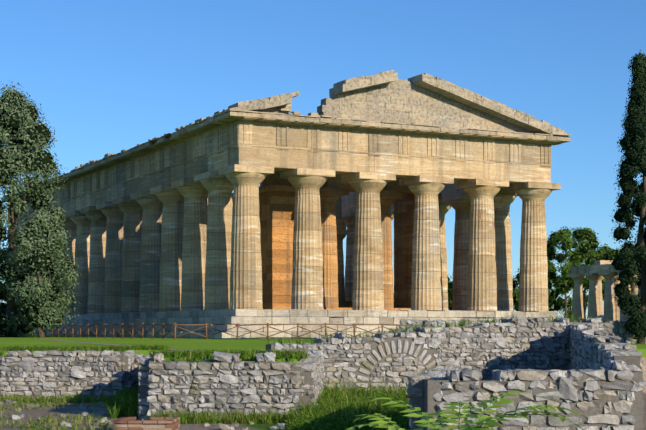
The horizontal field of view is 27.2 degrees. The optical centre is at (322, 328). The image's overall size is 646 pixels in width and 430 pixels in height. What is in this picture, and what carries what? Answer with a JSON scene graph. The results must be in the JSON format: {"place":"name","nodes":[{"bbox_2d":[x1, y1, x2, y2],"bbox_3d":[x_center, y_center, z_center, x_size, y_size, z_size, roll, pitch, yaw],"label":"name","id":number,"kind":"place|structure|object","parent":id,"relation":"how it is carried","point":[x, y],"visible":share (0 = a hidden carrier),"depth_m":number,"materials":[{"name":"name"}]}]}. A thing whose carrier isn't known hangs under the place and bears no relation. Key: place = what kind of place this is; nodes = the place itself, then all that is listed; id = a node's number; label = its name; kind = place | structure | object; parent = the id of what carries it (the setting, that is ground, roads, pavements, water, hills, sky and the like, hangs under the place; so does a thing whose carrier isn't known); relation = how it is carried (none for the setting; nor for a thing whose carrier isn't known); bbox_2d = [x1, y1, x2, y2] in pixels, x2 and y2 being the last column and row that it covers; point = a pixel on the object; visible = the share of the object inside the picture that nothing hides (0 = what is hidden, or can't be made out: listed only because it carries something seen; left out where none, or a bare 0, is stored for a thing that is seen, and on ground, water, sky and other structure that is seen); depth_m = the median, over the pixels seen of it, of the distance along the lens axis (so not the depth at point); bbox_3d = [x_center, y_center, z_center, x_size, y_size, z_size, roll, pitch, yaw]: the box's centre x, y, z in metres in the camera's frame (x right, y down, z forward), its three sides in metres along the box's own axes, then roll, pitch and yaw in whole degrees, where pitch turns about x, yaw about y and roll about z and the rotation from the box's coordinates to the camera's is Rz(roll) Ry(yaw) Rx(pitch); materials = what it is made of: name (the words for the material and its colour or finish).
{"place":"outdoors","nodes":[
{"label":"outdoors","id":0,"kind":"place"},
{"bbox_2d":[0,335,645,429],"bbox_3d":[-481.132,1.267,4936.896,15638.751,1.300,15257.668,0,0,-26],"label":"terrain","id":1,"kind":"structure","parent":0,"point":[204,344],"depth_m":40.11,"materials":[{"name":"green plant"}]},
{"bbox_2d":[0,80,82,336],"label":"holm oak tree","id":2,"kind":"object","parent":1,"relation":"on","point":[22,133],"visible":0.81,"depth_m":95.64,"materials":[{"name":"green plant"}]},
{"bbox_2d":[3,207,81,337],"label":"holm oak tree","id":3,"kind":"object","parent":1,"relation":"on","point":[41,229],"visible":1,"depth_m":91.42,"materials":[{"name":"green plant"}]},
{"bbox_2d":[113,417,179,429],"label":"ruin brick piers","id":4,"kind":"structure","parent":1,"relation":"on","point":[152,423],"depth_m":24.03,"materials":[{"name":"brown brick"}]},
{"bbox_2d":[40,339,264,351],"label":"grass","id":5,"kind":"structure","parent":1,"relation":"on","point":[115,344],"depth_m":55.16,"materials":[{"name":"green plant"}]},
{"bbox_2d":[5,323,399,339],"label":"wooden fence","id":6,"kind":"object","parent":1,"relation":"on","point":[175,326],"visible":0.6,"depth_m":80.31,"materials":[{"name":"brown wood"}]},
{"bbox_2d":[22,309,557,338],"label":"temple steps","id":7,"kind":"structure","parent":1,"relation":"on","point":[281,316],"depth_m":86.03,"materials":[{"name":"beige stone"}]},
{"bbox_2d":[60,215,75,314],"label":"temple column","id":8,"kind":"structure","parent":7,"relation":"on","point":[70,225],"depth_m":119.01,"materials":[{"name":"stone"}]},
{"bbox_2d":[66,211,90,314],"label":"temple column","id":9,"kind":"structure","parent":7,"relation":"on","point":[82,222],"depth_m":114.92,"materials":[{"name":"stone"}]},
{"bbox_2d":[80,206,106,313],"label":"temple column","id":10,"kind":"structure","parent":7,"relation":"on","point":[97,218],"depth_m":110.91,"materials":[{"name":"stone"}]},
{"bbox_2d":[96,201,123,312],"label":"temple column","id":11,"kind":"structure","parent":7,"relation":"on","point":[114,214],"depth_m":106.89,"materials":[{"name":"stone"}]},
{"bbox_2d":[112,196,142,312],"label":"temple column","id":12,"kind":"structure","parent":7,"relation":"on","point":[132,210],"depth_m":102.86,"materials":[{"name":"stone"}]},
{"bbox_2d":[130,191,162,311],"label":"temple column","id":13,"kind":"structure","parent":7,"relation":"on","point":[152,208],"depth_m":98.83,"materials":[{"name":"stone"}]},
{"bbox_2d":[150,185,183,311],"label":"temple column","id":14,"kind":"structure","parent":7,"relation":"on","point":[170,199],"depth_m":94.82,"materials":[{"name":"stone"}]},
{"bbox_2d":[171,179,207,310],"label":"temple column","id":15,"kind":"structure","parent":7,"relation":"on","point":[193,194],"depth_m":90.80,"materials":[{"name":"stone"}]},
{"bbox_2d":[194,172,233,309],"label":"temple column","id":16,"kind":"structure","parent":7,"relation":"on","point":[219,189],"depth_m":86.78,"materials":[{"name":"stone"}]},
{"bbox_2d":[218,164,273,308],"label":"temple column","id":17,"kind":"structure","parent":7,"relation":"on","point":[246,269],"depth_m":82.90,"materials":[{"name":"stone"}]},
{"bbox_2d":[280,168,334,309],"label":"temple column","id":18,"kind":"structure","parent":7,"relation":"on","point":[307,273],"depth_m":84.79,"materials":[{"name":"stone"}]},
{"bbox_2d":[319,187,348,307],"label":"column","id":19,"kind":"structure","parent":7,"relation":"on","point":[330,197],"depth_m":92.54,"materials":[{"name":"stone"}]},
{"bbox_2d":[342,212,354,300],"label":"temple column","id":20,"kind":"structure","parent":7,"relation":"on","point":[349,217],"depth_m":116.63,"materials":[{"name":"stone"}]},
{"bbox_2d":[341,172,395,309],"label":"temple column","id":21,"kind":"structure","parent":7,"relation":"on","point":[368,287],"depth_m":86.75,"materials":[{"name":"stone"}]},
{"bbox_2d":[15,144,551,227],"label":"architrave","id":22,"kind":"object","parent":21,"relation":"on","point":[326,159],"visible":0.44,"depth_m":88.87,"materials":[{"name":"beige stone"}]},
{"bbox_2d":[14,121,550,216],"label":"temple frieze triglyphs","id":23,"kind":"object","parent":22,"relation":"on","point":[257,133],"visible":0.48,"depth_m":88.73,"materials":[{"name":"beige stone"}]},
{"bbox_2d":[1,109,570,201],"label":"cornice","id":24,"kind":"structure","parent":23,"relation":"on","point":[221,119],"depth_m":88.26,"materials":[{"name":"beige stone"}]},
{"bbox_2d":[7,109,331,195],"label":"temple cornice weathering","id":25,"kind":"object","parent":24,"relation":"on","point":[217,112],"visible":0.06,"depth_m":86.53,"materials":[{"name":"beige stone"}]},
{"bbox_2d":[1,70,571,197],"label":"temple pediments","id":26,"kind":"object","parent":24,"relation":"on","point":[424,98],"visible":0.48,"depth_m":87.89,"materials":[{"name":"beige stone"}]},
{"bbox_2d":[399,175,453,310],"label":"temple column","id":27,"kind":"structure","parent":7,"relation":"on","point":[426,190],"depth_m":88.70,"materials":[{"name":"stone"}]},
{"bbox_2d":[439,199,451,309],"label":"temple column","id":28,"kind":"structure","parent":7,"relation":"on","point":[445,207],"depth_m":104.59,"materials":[{"name":"stone"}]},
{"bbox_2d":[442,193,470,310],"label":"temple column","id":29,"kind":"structure","parent":7,"relation":"on","point":[460,203],"depth_m":100.46,"materials":[{"name":"stone"}]},
{"bbox_2d":[455,178,508,310],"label":"temple column","id":30,"kind":"structure","parent":7,"relation":"on","point":[482,280],"depth_m":90.65,"materials":[{"name":"stone"}]},
{"bbox_2d":[493,188,517,310],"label":"temple column","id":31,"kind":"structure","parent":7,"relation":"on","point":[504,198],"depth_m":96.37,"materials":[{"name":"stone"}]},
{"bbox_2d":[507,181,560,310],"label":"temple column","id":32,"kind":"structure","parent":7,"relation":"on","point":[533,282],"depth_m":92.55,"materials":[{"name":"stone"}]},
{"bbox_2d":[0,313,603,429],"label":"grass and weeds","id":33,"kind":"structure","parent":1,"relation":"on","point":[337,408],"depth_m":28.29,"materials":[{"name":"green plant"}]},
{"bbox_2d":[0,315,645,429],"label":"ruin rubble walls","id":34,"kind":"structure","parent":1,"relation":"on","point":[596,362],"depth_m":28.96,"materials":[{"name":"stone"}]},
{"bbox_2d":[448,274,452,309],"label":"tree","id":35,"kind":"object","parent":1,"relation":"on","point":[450,290],"visible":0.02,"depth_m":258.40,"materials":[{"name":"green plant"}]},
{"bbox_2d":[346,390,587,429],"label":"ailanthus sapling","id":36,"kind":"object","parent":1,"relation":"on","point":[381,423],"visible":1,"depth_m":11.80,"materials":[{"name":"green plant"}]},
{"bbox_2d":[512,268,553,310],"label":"tree","id":37,"kind":"object","parent":1,"relation":"on","point":[515,295],"visible":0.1,"depth_m":253.64,"materials":[{"name":"green plant"}]},
{"bbox_2d":[547,259,564,312],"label":"tree","id":38,"kind":"object","parent":1,"relation":"on","point":[554,303],"visible":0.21,"depth_m":266.93,"materials":[{"name":"green plant"}]},
{"bbox_2d":[554,262,587,317],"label":"tree","id":39,"kind":"object","parent":1,"relation":"on","point":[569,305],"visible":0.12,"depth_m":297.58,"materials":[{"name":"green plant"}]},
{"bbox_2d":[547,226,595,316],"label":"tree","id":40,"kind":"object","parent":1,"relation":"on","point":[567,243],"visible":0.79,"depth_m":233.44,"materials":[{"name":"green plant"}]},
{"bbox_2d":[555,227,611,318],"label":"tree","id":41,"kind":"object","parent":1,"relation":"on","point":[585,234],"visible":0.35,"depth_m":247.24,"materials":[{"name":"green plant"}]},
{"bbox_2d":[586,244,619,300],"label":"tree","id":42,"kind":"object","parent":1,"relation":"on","point":[600,251],"visible":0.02,"depth_m":259.84,"materials":[{"name":"green plant"}]},
{"bbox_2d":[571,258,638,273],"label":"entablature","id":43,"kind":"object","parent":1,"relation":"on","point":[599,266],"visible":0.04,"depth_m":165.04,"materials":[{"name":"stone"}]},
{"bbox_2d":[567,274,585,320],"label":"column","id":44,"kind":"structure","parent":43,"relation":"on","point":[578,310],"depth_m":167.49,"materials":[{"name":"stone"}]},
{"bbox_2d":[582,273,600,317],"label":"column","id":45,"kind":"structure","parent":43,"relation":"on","point":[593,304],"depth_m":164.70,"materials":[{"name":"stone"}]},
{"bbox_2d":[598,276,603,314],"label":"column","id":46,"kind":"structure","parent":43,"relation":"attached to","point":[601,278],"depth_m":168.82,"materials":[{"name":"stone"}]},
{"bbox_2d":[598,272,616,320],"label":"column","id":47,"kind":"structure","parent":43,"relation":"on","point":[609,306],"depth_m":161.91,"materials":[{"name":"stone"}]},
{"bbox_2d":[613,275,619,320],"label":"column","id":48,"kind":"structure","parent":43,"relation":"on","point":[617,313],"depth_m":170.09,"materials":[{"name":"stone"}]},
{"bbox_2d":[617,271,630,320],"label":"column","id":49,"kind":"structure","parent":43,"relation":"on","point":[623,317],"depth_m":159.15,"materials":[{"name":"stone"}]},
{"bbox_2d":[631,275,637,294],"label":"column","id":50,"kind":"structure","parent":43,"relation":"on","point":[635,290],"depth_m":171.59,"materials":[{"name":"stone"}]},
{"bbox_2d":[600,246,631,289],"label":"tree","id":51,"kind":"object","parent":1,"relation":"on","point":[608,255],"visible":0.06,"depth_m":237.89,"materials":[{"name":"green plant"}]},
{"bbox_2d":[609,50,645,343],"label":"cypress tree","id":52,"kind":"object","parent":1,"relation":"on","point":[632,143],"visible":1,"depth_m":54.47,"materials":[{"name":"green plant"}]},
{"bbox_2d":[0,0,645,318],"label":"sky","id":53,"kind":"structure","parent":0,"point":[109,76],"materials":[{"name":"blue"}]},
{"bbox_2d":[232,171,441,309],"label":"temple cella walls","id":54,"kind":"structure","parent":0,"point":[276,203],"depth_m":91.41,"materials":[{"name":"beige stone"}]},
{"bbox_2d":[335,197,341,218],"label":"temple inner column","id":55,"kind":"structure","parent":54,"relation":"on","point":[338,208],"depth_m":102.92,"materials":[{"name":"stone"}]},
{"bbox_2d":[337,230,347,307],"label":"column","id":56,"kind":"structure","parent":54,"relation":"on","point":[341,235],"depth_m":102.78,"materials":[{"name":"stone"}]},
{"bbox_2d":[380,190,402,307],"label":"column","id":57,"kind":"structure","parent":54,"relation":"on","point":[388,198],"depth_m":94.53,"materials":[{"name":"stone"}]}
]}

